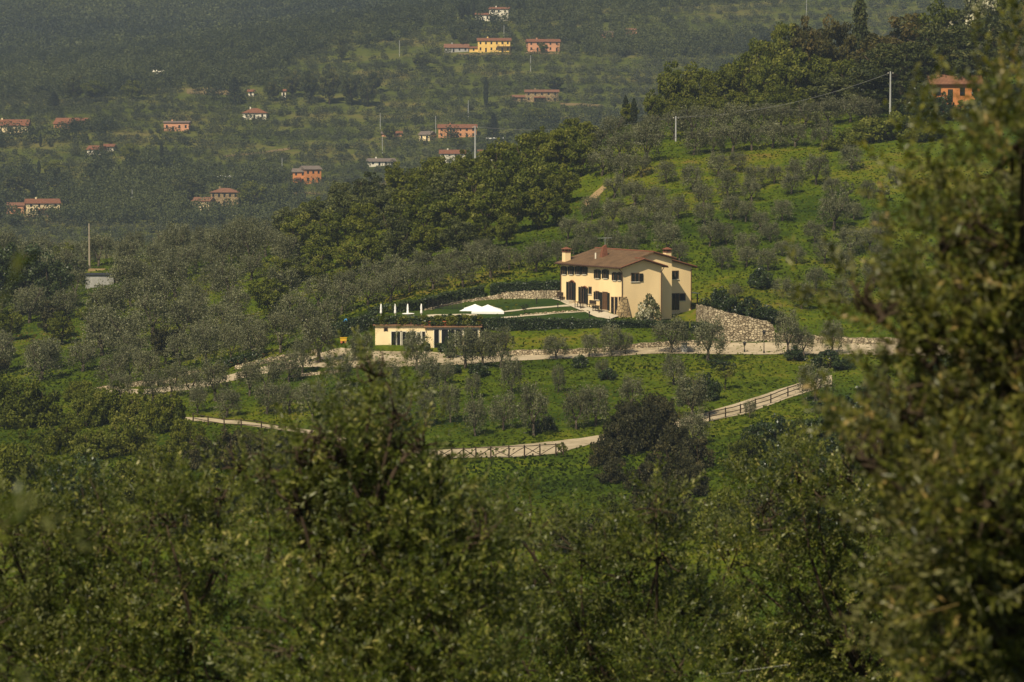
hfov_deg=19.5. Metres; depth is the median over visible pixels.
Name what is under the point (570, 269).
window
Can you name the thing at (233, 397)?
olive tree
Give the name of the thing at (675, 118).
utility pole
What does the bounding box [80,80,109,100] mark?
broadleaf tree
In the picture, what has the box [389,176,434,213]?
broadleaf tree
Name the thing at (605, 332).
olive tree
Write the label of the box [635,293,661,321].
flowering shrub
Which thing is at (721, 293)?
bush
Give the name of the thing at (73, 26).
forest
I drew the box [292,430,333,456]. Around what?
scrub tree
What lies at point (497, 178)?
broadleaf tree
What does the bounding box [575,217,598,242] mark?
olive tree
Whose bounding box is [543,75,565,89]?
broadleaf tree
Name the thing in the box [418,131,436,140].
barn
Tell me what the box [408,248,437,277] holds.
olive tree
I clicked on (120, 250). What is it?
olive tree
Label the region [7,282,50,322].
olive tree
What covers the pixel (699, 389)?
olive tree
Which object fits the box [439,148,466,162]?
house
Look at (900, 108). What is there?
scrub tree
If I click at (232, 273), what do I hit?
olive tree
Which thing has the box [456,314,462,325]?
potted plant
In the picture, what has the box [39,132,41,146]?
cypress tree
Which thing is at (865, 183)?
olive tree
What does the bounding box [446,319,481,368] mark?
olive tree
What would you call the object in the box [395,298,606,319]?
lawn
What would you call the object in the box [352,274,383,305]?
olive tree
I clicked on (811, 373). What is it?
olive tree
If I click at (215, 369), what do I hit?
olive tree
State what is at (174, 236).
olive tree
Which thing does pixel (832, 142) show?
bush
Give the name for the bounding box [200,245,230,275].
olive tree
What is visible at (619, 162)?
olive tree
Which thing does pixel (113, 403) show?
scrub tree
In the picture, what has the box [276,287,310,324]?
olive tree
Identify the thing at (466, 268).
olive tree
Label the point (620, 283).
villa
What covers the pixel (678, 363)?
olive tree
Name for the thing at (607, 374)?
bush
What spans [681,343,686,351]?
gate pier
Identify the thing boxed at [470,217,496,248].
broadleaf tree
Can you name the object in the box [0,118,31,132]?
house
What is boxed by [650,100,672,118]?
scrub tree
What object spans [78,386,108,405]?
scrub tree
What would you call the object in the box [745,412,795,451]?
scrub tree
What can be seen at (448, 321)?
potted plant
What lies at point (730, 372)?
young tree
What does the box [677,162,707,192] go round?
olive tree
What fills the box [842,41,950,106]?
broadleaf tree
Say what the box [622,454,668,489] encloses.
bush
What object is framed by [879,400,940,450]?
scrub tree
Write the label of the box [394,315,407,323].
potted plant
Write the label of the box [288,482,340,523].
scrub tree
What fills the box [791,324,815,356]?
olive tree
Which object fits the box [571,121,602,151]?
broadleaf tree
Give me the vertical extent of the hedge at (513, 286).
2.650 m
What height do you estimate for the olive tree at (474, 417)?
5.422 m
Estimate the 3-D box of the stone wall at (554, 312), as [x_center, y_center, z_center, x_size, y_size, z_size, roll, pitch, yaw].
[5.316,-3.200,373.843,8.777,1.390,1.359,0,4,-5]
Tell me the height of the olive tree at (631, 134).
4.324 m
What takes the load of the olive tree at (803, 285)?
on the ground at (362, 54)
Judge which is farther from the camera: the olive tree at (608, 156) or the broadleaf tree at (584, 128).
the broadleaf tree at (584, 128)
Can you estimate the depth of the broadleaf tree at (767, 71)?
516.78 m
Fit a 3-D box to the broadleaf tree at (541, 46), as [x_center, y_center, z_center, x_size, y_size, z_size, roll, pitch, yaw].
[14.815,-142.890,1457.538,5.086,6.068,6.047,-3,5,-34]
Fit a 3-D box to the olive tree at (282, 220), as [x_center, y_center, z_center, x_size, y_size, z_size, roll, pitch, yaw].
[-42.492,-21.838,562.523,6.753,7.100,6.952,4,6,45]
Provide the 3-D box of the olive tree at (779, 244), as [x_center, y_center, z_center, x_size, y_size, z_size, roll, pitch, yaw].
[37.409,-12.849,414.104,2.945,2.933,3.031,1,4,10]
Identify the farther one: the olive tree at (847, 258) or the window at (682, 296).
the olive tree at (847, 258)
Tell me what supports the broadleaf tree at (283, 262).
on the ground at (362, 54)
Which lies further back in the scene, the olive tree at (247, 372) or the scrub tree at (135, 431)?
the olive tree at (247, 372)
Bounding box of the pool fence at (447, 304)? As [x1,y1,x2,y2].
[432,300,458,308]
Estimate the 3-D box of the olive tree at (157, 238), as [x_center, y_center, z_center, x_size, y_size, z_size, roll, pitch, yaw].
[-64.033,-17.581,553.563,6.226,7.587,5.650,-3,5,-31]
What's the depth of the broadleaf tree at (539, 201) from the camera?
447.87 m
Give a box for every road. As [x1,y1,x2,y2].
[95,342,954,393]
[186,375,831,457]
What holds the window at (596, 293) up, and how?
in the villa
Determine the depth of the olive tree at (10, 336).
433.00 m
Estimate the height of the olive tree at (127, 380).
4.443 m
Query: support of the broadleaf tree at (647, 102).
on the ground at (362, 54)
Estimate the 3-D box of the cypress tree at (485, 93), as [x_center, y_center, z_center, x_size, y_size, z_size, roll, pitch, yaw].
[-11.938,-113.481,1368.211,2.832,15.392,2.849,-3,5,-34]
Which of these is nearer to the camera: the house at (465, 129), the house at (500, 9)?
the house at (465, 129)
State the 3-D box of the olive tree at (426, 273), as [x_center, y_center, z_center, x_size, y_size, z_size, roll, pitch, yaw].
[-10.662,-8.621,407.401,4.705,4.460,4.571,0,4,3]
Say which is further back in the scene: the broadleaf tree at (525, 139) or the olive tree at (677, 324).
the broadleaf tree at (525, 139)
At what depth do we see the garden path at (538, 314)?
373.38 m
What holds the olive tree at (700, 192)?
on the ground at (362, 54)
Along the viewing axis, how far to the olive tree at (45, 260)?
521.76 m
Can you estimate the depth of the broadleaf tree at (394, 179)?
528.40 m
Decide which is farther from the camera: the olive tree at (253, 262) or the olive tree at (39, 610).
the olive tree at (253, 262)
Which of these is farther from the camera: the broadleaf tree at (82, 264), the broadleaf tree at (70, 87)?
the broadleaf tree at (70, 87)
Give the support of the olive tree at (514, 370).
on the ground at (362, 54)
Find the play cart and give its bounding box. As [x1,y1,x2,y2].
[340,337,346,342]
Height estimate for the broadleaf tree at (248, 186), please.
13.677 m
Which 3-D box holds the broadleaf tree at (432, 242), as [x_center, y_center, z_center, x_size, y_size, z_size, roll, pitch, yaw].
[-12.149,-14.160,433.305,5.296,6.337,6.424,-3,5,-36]
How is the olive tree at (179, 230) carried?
on the ground at (362, 54)
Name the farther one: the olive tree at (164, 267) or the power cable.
the power cable
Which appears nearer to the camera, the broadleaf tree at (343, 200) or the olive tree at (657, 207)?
the olive tree at (657, 207)
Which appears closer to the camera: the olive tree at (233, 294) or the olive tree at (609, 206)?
the olive tree at (233, 294)
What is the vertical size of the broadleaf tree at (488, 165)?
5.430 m
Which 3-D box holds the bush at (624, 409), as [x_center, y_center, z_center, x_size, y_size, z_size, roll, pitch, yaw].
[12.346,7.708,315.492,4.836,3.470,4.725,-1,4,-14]
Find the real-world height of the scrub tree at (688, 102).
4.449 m
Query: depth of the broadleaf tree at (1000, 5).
535.39 m
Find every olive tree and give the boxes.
[0,226,23,261]
[0,251,106,681]
[0,290,7,314]
[0,326,17,358]
[0,331,16,373]
[0,412,320,681]
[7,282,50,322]
[13,237,44,255]
[18,246,42,270]
[19,284,43,312]
[19,334,65,381]
[21,334,64,368]
[23,248,55,283]
[40,242,79,271]
[49,287,86,318]
[55,237,80,259]
[63,337,101,371]
[65,267,90,296]
[76,237,99,260]
[79,229,114,265]
[79,279,129,323]
[79,300,123,355]
[83,319,112,347]
[93,348,131,386]
[95,234,118,257]
[97,302,151,358]
[104,250,150,293]
[106,369,136,395]
[111,233,146,263]
[115,329,150,363]
[116,341,141,377]
[117,275,143,305]
[123,228,145,254]
[127,257,153,283]
[128,285,174,338]
[130,344,164,386]
[134,266,177,315]
[138,368,169,401]
[139,238,169,270]
[145,243,192,285]
[150,251,199,297]
[153,228,179,254]
[157,360,187,397]
[158,218,192,255]
[158,292,206,337]
[161,221,194,246]
[162,327,197,366]
[168,286,211,333]
[169,241,201,275]
[174,278,210,306]
[176,364,203,397]
[182,240,207,268]
[185,300,562,681]
[185,314,222,353]
[186,383,208,413]
[188,319,221,362]
[190,224,217,249]
[197,261,228,290]
[197,351,232,400]
[199,228,225,250]
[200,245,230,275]
[202,299,242,335]
[203,222,238,264]
[205,255,247,303]
[210,386,244,417]
[215,320,244,357]
[218,306,267,350]
[220,236,246,260]
[220,284,251,319]
[223,215,259,249]
[227,212,260,231]
[228,220,268,267]
[234,358,264,395]
[236,250,265,281]
[236,317,268,355]
[248,223,280,256]
[248,353,285,392]
[252,379,280,414]
[255,215,277,238]
[259,304,300,352]
[266,262,303,304]
[268,230,303,261]
[269,207,294,234]
[269,231,298,263]
[274,381,301,413]
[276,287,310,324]
[278,347,302,381]
[289,298,324,340]
[289,334,313,372]
[294,375,327,421]
[298,308,340,362]
[299,273,334,306]
[315,296,340,325]
[321,352,356,387]
[326,279,358,314]
[329,380,363,421]
[331,266,362,296]
[347,326,376,366]
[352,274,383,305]
[357,255,385,288]
[373,355,404,392]
[374,264,410,303]
[378,251,411,276]
[378,383,414,430]
[395,262,424,291]
[401,322,431,369]
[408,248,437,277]
[411,350,442,396]
[415,385,437,426]
[418,262,448,289]
[431,247,462,271]
[437,377,461,422]
[438,359,455,385]
[445,253,479,286]
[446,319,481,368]
[448,457,765,681]
[459,240,485,264]
[461,391,489,435]
[462,372,481,398]
[468,322,499,366]
[473,236,492,256]
[473,241,507,277]
[487,323,517,367]
[487,389,515,429]
[496,353,525,393]
[497,243,523,270]
[514,378,549,435]
[521,235,553,271]
[541,334,570,358]
[545,239,567,261]
[550,362,566,392]
[557,214,579,238]
[560,382,593,429]
[562,236,583,253]
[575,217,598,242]
[579,191,603,220]
[579,332,601,356]
[579,376,614,425]
[581,232,603,251]
[583,125,608,152]
[586,145,615,175]
[594,215,619,240]
[594,359,610,370]
[597,115,630,143]
[597,322,623,355]
[599,194,626,222]
[601,171,625,198]
[603,230,624,248]
[606,129,633,156]
[612,151,636,178]
[615,331,634,354]
[618,177,647,207]
[618,372,645,402]
[619,232,640,249]
[622,203,651,228]
[623,221,649,242]
[628,118,666,163]
[628,123,646,140]
[628,151,654,177]
[637,110,662,139]
[641,191,669,218]
[644,184,672,206]
[647,207,677,237]
[650,220,684,248]
[650,313,692,352]
[654,159,678,182]
[658,105,689,139]
[658,349,686,385]
[664,192,691,218]
[664,412,1022,681]
[669,239,690,261]
[672,101,706,137]
[672,370,710,413]
[675,123,709,155]
[676,410,715,441]
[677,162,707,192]
[691,314,728,360]
[692,178,716,204]
[692,200,716,223]
[696,218,725,246]
[698,105,730,135]
[699,124,728,153]
[705,149,729,174]
[709,246,733,267]
[710,166,740,196]
[712,221,739,243]
[717,113,748,151]
[717,193,744,219]
[718,100,753,134]
[725,282,743,296]
[726,150,749,171]
[732,229,760,254]
[734,199,756,221]
[735,118,766,150]
[735,242,757,266]
[740,175,761,201]
[742,99,777,132]
[743,162,766,188]
[743,398,756,416]
[749,208,770,230]
[756,245,780,270]
[758,221,782,240]
[759,118,789,147]
[765,165,784,183]
[766,101,794,127]
[770,197,794,220]
[770,276,791,297]
[771,304,799,351]
[772,239,790,255]
[777,0,1023,681]
[779,170,805,193]
[782,121,810,147]
[782,156,807,177]
[784,242,808,262]
[787,279,816,308]
[788,97,821,126]
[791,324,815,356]
[792,361,836,400]
[801,218,825,242]
[803,148,831,184]
[804,264,829,290]
[809,119,838,146]
[811,235,838,263]
[812,94,846,123]
[815,184,854,232]
[815,317,845,352]
[821,173,844,194]
[828,273,859,302]
[831,245,856,275]
[833,222,864,253]
[836,92,868,122]
[837,140,865,171]
[846,201,864,219]
[858,97,884,119]
[858,258,888,287]
[859,224,882,250]
[860,180,877,197]
[866,208,891,236]
[866,241,894,263]
[887,163,904,182]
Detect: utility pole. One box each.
[88,223,90,268]
[474,126,477,157]
[673,116,678,141]
[889,71,890,113]
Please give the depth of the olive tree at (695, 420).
302.38 m
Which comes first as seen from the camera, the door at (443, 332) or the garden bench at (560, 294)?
the door at (443, 332)
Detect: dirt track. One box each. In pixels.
[187,88,228,94]
[224,148,290,156]
[459,53,511,54]
[525,52,557,53]
[560,103,598,105]
[585,185,605,204]
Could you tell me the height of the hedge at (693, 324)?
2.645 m
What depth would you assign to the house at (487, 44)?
1459.92 m
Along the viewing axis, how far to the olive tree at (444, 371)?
341.27 m
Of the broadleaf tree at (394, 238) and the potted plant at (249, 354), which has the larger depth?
the broadleaf tree at (394, 238)
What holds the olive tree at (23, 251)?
on the ground at (362, 54)
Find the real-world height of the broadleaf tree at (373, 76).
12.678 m
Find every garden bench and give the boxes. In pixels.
[557,292,562,300]
[588,300,595,306]
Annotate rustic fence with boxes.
[192,413,285,432]
[430,442,563,459]
[702,378,821,420]
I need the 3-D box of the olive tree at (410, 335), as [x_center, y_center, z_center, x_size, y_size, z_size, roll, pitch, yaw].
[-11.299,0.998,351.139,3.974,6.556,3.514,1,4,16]
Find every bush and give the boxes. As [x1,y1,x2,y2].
[75,306,98,318]
[87,296,103,304]
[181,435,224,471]
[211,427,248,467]
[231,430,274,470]
[238,428,251,445]
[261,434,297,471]
[347,333,368,359]
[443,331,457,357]
[446,362,461,372]
[468,362,490,375]
[527,420,542,433]
[541,415,557,429]
[570,354,588,367]
[587,437,625,467]
[594,457,628,483]
[595,415,642,454]
[597,367,618,379]
[607,399,647,424]
[616,401,665,449]
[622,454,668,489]
[638,439,699,479]
[640,391,681,418]
[651,399,688,434]
[658,424,693,453]
[671,455,709,495]
[674,377,701,405]
[681,436,715,469]
[698,293,723,307]
[701,372,722,400]
[706,359,736,370]
[710,286,729,302]
[717,296,741,312]
[734,295,767,318]
[746,265,775,289]
[757,305,782,321]
[783,346,808,360]
[809,349,854,368]
[818,135,843,150]
[836,127,863,146]
[851,116,889,141]
[873,110,913,140]
[904,111,947,140]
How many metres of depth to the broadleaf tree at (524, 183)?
469.23 m
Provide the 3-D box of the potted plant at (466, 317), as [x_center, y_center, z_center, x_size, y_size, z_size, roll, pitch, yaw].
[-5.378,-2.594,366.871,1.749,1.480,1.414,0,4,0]
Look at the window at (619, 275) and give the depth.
370.92 m
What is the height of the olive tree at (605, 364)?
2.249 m
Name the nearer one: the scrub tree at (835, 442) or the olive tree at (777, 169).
the scrub tree at (835, 442)
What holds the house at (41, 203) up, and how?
on the ground at (362, 54)
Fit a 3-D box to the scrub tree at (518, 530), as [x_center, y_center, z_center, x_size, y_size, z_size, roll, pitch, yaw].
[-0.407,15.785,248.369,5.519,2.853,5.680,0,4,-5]
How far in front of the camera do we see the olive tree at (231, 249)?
521.75 m
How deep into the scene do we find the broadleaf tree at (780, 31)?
533.95 m
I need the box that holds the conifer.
[847,0,871,76]
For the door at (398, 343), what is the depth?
367.40 m
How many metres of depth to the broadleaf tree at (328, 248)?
453.59 m
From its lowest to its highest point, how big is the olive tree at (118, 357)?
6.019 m
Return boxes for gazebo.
[460,304,481,310]
[471,305,503,313]
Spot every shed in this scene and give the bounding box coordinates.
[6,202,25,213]
[85,273,119,288]
[394,131,402,136]
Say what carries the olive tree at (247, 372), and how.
on the ground at (362, 54)
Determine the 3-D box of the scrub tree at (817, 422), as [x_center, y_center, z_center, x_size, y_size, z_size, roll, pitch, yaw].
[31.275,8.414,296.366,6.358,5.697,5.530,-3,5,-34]
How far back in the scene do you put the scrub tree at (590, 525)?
244.91 m
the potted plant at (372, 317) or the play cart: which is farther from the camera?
the play cart
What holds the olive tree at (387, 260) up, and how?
on the ground at (362, 54)
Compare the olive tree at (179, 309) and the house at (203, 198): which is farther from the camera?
the house at (203, 198)
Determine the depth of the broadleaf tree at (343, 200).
499.93 m
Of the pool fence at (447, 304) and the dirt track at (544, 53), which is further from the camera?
the dirt track at (544, 53)
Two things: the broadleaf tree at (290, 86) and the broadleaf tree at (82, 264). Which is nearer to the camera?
the broadleaf tree at (82, 264)
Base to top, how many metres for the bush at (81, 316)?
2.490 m
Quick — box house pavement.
[552,297,617,318]
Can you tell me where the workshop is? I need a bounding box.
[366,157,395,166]
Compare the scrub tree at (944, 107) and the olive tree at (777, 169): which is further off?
the scrub tree at (944, 107)
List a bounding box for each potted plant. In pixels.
[223,358,230,366]
[229,357,236,366]
[234,356,241,364]
[240,353,247,362]
[246,352,252,360]
[251,350,258,359]
[258,348,268,357]
[368,315,380,323]
[381,314,390,323]
[382,314,401,323]
[382,315,396,323]
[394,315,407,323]
[400,317,414,325]
[403,315,420,324]
[413,316,424,323]
[418,314,428,325]
[424,316,436,325]
[430,316,439,325]
[435,315,444,325]
[437,313,453,325]
[437,343,443,351]
[445,316,453,325]
[449,315,458,325]
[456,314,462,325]
[462,314,471,325]
[470,315,476,325]
[473,314,483,325]
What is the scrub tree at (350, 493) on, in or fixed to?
on the ground at (362, 54)
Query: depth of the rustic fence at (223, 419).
323.74 m
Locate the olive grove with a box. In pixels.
[0,0,1022,246]
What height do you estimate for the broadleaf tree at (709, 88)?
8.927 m
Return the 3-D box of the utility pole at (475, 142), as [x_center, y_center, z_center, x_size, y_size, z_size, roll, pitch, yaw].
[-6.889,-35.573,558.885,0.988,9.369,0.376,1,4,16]
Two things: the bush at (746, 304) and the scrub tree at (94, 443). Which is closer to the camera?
the scrub tree at (94, 443)
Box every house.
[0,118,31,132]
[24,197,60,215]
[53,118,74,127]
[86,145,106,154]
[103,144,116,150]
[162,120,191,130]
[191,197,214,209]
[209,186,239,206]
[242,107,267,118]
[292,168,303,182]
[299,166,321,183]
[373,322,481,347]
[437,123,477,137]
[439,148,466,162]
[444,43,468,52]
[468,46,477,51]
[475,13,490,20]
[477,37,511,52]
[488,6,510,20]
[512,95,524,101]
[524,88,559,101]
[525,38,560,51]
[926,75,982,112]
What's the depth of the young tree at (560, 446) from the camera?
298.82 m
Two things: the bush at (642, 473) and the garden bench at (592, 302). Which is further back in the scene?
the garden bench at (592, 302)
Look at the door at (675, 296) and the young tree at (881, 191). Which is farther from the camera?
the young tree at (881, 191)
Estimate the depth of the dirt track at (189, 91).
1405.38 m
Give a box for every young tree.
[520,304,528,313]
[555,442,565,455]
[713,364,737,389]
[839,181,854,198]
[876,185,890,201]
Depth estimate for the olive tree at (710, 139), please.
482.29 m
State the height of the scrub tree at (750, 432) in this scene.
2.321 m
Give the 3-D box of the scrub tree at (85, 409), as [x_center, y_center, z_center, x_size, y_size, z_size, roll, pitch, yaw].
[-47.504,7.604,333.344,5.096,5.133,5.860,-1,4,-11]
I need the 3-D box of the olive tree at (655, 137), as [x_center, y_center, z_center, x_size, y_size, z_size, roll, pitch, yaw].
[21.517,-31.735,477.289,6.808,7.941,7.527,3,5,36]
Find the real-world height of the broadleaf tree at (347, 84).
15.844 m
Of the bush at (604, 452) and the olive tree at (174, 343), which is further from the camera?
the olive tree at (174, 343)
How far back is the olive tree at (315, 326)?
358.82 m
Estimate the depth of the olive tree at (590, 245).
418.54 m
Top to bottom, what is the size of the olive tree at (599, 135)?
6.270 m
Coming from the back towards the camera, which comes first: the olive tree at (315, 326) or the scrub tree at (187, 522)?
the olive tree at (315, 326)
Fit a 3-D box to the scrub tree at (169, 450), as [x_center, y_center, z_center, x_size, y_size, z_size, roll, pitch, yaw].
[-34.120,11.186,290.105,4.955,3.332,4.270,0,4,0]
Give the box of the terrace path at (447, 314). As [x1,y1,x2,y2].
[428,314,476,316]
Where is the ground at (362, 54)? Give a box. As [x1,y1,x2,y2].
[0,0,1023,681]
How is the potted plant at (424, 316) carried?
on the pool house at (384, 334)
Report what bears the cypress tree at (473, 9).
on the ground at (362, 54)
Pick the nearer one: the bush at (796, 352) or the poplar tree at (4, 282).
the bush at (796, 352)
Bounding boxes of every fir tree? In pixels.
[47,91,62,109]
[224,76,244,104]
[482,113,502,138]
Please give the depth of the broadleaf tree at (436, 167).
519.84 m
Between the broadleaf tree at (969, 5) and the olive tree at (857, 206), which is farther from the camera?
the broadleaf tree at (969, 5)
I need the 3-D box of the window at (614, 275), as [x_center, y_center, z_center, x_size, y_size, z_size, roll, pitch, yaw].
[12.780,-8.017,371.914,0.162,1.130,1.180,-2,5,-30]
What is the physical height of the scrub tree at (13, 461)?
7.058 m
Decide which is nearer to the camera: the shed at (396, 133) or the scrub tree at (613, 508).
the scrub tree at (613, 508)
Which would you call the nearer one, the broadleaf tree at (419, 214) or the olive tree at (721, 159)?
the broadleaf tree at (419, 214)
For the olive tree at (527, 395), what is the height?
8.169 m
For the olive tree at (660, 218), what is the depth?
423.86 m
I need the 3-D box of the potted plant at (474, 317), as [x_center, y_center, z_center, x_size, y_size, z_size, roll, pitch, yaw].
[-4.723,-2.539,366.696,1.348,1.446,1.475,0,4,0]
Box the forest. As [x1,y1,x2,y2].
[0,0,447,53]
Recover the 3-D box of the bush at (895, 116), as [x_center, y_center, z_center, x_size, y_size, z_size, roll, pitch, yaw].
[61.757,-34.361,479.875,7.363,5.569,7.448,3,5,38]
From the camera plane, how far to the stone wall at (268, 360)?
366.38 m
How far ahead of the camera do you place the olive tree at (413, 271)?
409.06 m
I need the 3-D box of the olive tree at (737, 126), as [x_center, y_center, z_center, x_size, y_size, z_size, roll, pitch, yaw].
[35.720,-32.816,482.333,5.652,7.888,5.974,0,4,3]
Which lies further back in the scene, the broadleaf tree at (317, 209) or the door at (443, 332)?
the broadleaf tree at (317, 209)
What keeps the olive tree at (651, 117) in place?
on the ground at (362, 54)
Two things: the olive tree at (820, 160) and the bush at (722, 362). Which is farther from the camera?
the olive tree at (820, 160)
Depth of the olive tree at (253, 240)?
484.98 m
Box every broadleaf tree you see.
[0,308,25,339]
[0,358,10,370]
[33,300,70,338]
[40,160,65,171]
[47,310,74,344]
[52,242,74,261]
[61,74,86,98]
[72,257,89,274]
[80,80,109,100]
[148,325,187,362]
[171,176,202,198]
[236,180,266,207]
[247,277,289,317]
[262,80,282,100]
[263,255,296,285]
[270,206,299,233]
[280,211,318,255]
[283,255,315,280]
[284,69,300,94]
[295,201,333,236]
[298,70,319,102]
[298,196,329,216]
[300,233,336,267]
[303,255,334,284]
[306,207,350,247]
[318,66,341,104]
[321,191,363,234]
[324,181,359,213]
[326,267,356,294]
[331,240,365,269]
[335,45,347,58]
[338,74,360,105]
[342,201,385,243]
[347,171,386,204]
[356,80,377,106]
[356,228,391,268]
[360,186,404,229]
[365,69,383,88]
[371,204,413,246]
[380,223,420,261]
[382,124,396,138]
[384,161,419,198]
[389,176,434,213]
[401,191,446,241]
[409,222,448,260]
[411,158,456,192]
[412,53,431,67]
[421,155,450,176]
[423,170,466,212]
[436,189,476,234]
[438,217,478,256]
[442,155,484,186]
[448,137,467,145]
[450,149,474,174]
[457,31,470,43]
[457,166,498,213]
[462,184,505,225]
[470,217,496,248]
[474,137,522,177]
[477,151,494,167]
[483,150,527,199]
[493,185,535,232]
[494,215,521,245]
[508,131,559,181]
[512,155,560,202]
[517,126,548,152]
[522,186,557,228]
[536,127,580,174]
[538,42,548,52]
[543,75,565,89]
[543,195,572,226]
[544,167,581,201]
[556,124,583,156]
[558,117,581,129]
[564,135,599,176]
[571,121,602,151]
[620,102,639,123]
[642,89,663,115]
[656,60,691,106]
[671,61,713,104]
[700,66,740,98]
[717,57,742,91]
[726,52,762,95]
[740,37,780,81]
[745,56,791,96]
[766,21,801,83]
[771,47,814,99]
[790,15,838,61]
[795,54,839,88]
[807,74,854,107]
[811,14,856,76]
[824,58,864,102]
[841,89,888,113]
[842,41,950,106]
[844,32,905,78]
[874,13,929,80]
[903,0,970,65]
[948,0,999,69]
[984,0,1023,66]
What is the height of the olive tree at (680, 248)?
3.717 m
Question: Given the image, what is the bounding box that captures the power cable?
[676,73,888,117]
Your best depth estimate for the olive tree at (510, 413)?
315.54 m
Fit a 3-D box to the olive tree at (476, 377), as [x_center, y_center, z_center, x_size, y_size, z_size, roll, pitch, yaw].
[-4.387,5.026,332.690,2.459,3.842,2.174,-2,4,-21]
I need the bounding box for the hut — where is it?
[247,90,255,95]
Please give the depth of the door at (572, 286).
381.10 m
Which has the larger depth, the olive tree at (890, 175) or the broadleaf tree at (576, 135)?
the broadleaf tree at (576, 135)
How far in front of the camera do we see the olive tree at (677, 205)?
437.30 m
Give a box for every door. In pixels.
[391,331,396,344]
[397,331,401,344]
[400,331,406,344]
[420,331,425,340]
[433,330,439,347]
[441,330,462,345]
[566,281,575,299]
[578,286,587,303]
[600,291,609,309]
[611,297,613,313]
[615,297,617,313]
[672,293,678,309]
[948,89,952,101]
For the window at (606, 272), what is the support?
in the villa
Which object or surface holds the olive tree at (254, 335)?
on the ground at (362, 54)
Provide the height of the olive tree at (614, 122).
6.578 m
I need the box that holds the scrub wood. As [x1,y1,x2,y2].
[0,0,1019,230]
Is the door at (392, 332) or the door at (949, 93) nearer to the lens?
the door at (392, 332)
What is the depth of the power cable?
495.11 m
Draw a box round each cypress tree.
[30,183,35,197]
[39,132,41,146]
[159,143,163,159]
[458,2,465,18]
[466,3,470,16]
[471,1,475,17]
[483,77,488,107]
[621,95,628,124]
[629,98,637,124]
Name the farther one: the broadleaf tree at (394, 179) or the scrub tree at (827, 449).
the broadleaf tree at (394, 179)
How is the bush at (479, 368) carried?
on the ground at (362, 54)
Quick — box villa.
[554,245,698,320]
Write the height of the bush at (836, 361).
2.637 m
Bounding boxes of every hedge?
[318,311,377,339]
[367,284,485,313]
[480,316,689,331]
[489,279,559,295]
[690,320,714,335]
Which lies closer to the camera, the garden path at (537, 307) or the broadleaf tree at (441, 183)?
the garden path at (537, 307)
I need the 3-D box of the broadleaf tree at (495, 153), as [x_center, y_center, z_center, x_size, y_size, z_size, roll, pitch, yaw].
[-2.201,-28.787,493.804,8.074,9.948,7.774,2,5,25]
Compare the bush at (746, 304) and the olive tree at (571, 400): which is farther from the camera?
the bush at (746, 304)
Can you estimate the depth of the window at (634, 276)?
371.37 m
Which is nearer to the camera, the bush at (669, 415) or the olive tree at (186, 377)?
the bush at (669, 415)
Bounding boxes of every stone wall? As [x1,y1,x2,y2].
[97,378,175,388]
[235,350,316,368]
[291,369,338,377]
[424,294,501,309]
[496,340,730,355]
[501,290,559,298]
[520,310,588,315]
[696,304,775,341]
[775,333,898,343]
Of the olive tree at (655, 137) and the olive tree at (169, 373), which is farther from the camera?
the olive tree at (655, 137)
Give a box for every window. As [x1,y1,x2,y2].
[561,266,566,274]
[568,266,573,274]
[575,266,580,274]
[581,266,586,274]
[588,286,591,294]
[594,269,600,278]
[594,291,599,299]
[602,269,608,278]
[612,272,616,280]
[616,272,621,280]
[631,273,642,281]
[672,270,678,279]
[679,293,685,300]
[960,88,964,95]
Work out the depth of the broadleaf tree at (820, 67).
515.05 m
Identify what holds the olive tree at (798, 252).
on the ground at (362, 54)
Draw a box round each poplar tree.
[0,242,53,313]
[0,246,21,313]
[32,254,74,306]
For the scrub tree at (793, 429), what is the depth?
287.40 m
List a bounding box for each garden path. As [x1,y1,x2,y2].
[504,305,569,311]
[504,311,584,317]
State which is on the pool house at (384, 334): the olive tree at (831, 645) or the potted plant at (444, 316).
the potted plant at (444, 316)
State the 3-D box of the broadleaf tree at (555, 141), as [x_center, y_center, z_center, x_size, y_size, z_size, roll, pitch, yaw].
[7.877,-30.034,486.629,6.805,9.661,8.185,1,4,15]
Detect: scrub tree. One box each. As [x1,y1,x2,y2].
[0,374,21,426]
[0,377,62,429]
[0,429,60,493]
[28,412,84,453]
[33,451,118,510]
[62,380,91,400]
[64,386,108,426]
[69,425,125,459]
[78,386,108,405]
[94,380,140,420]
[100,410,158,453]
[105,450,170,502]
[117,385,153,426]
[136,439,180,469]
[136,482,213,534]
[139,390,188,432]
[163,413,193,430]
[168,418,210,453]
[199,468,261,512]
[249,471,295,515]
[251,427,280,448]
[274,433,303,457]
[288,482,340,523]
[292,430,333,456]
[326,442,344,470]
[334,489,368,520]
[500,516,539,547]
[531,514,599,552]
[581,492,645,538]
[629,473,698,534]
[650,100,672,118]
[668,95,703,115]
[687,486,750,540]
[688,94,724,116]
[713,89,748,112]
[717,431,770,469]
[736,88,771,112]
[737,482,810,534]
[740,424,758,439]
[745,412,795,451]
[757,83,796,111]
[758,445,814,486]
[767,417,835,462]
[785,85,824,109]
[794,444,863,488]
[798,399,843,443]
[798,475,867,537]
[821,407,880,456]
[841,372,897,419]
[849,70,897,100]
[855,454,913,518]
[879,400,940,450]
[882,85,947,115]
[909,91,958,120]
[916,354,951,417]
[944,369,1006,412]
[950,99,973,118]
[964,89,1011,120]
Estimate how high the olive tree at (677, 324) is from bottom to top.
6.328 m

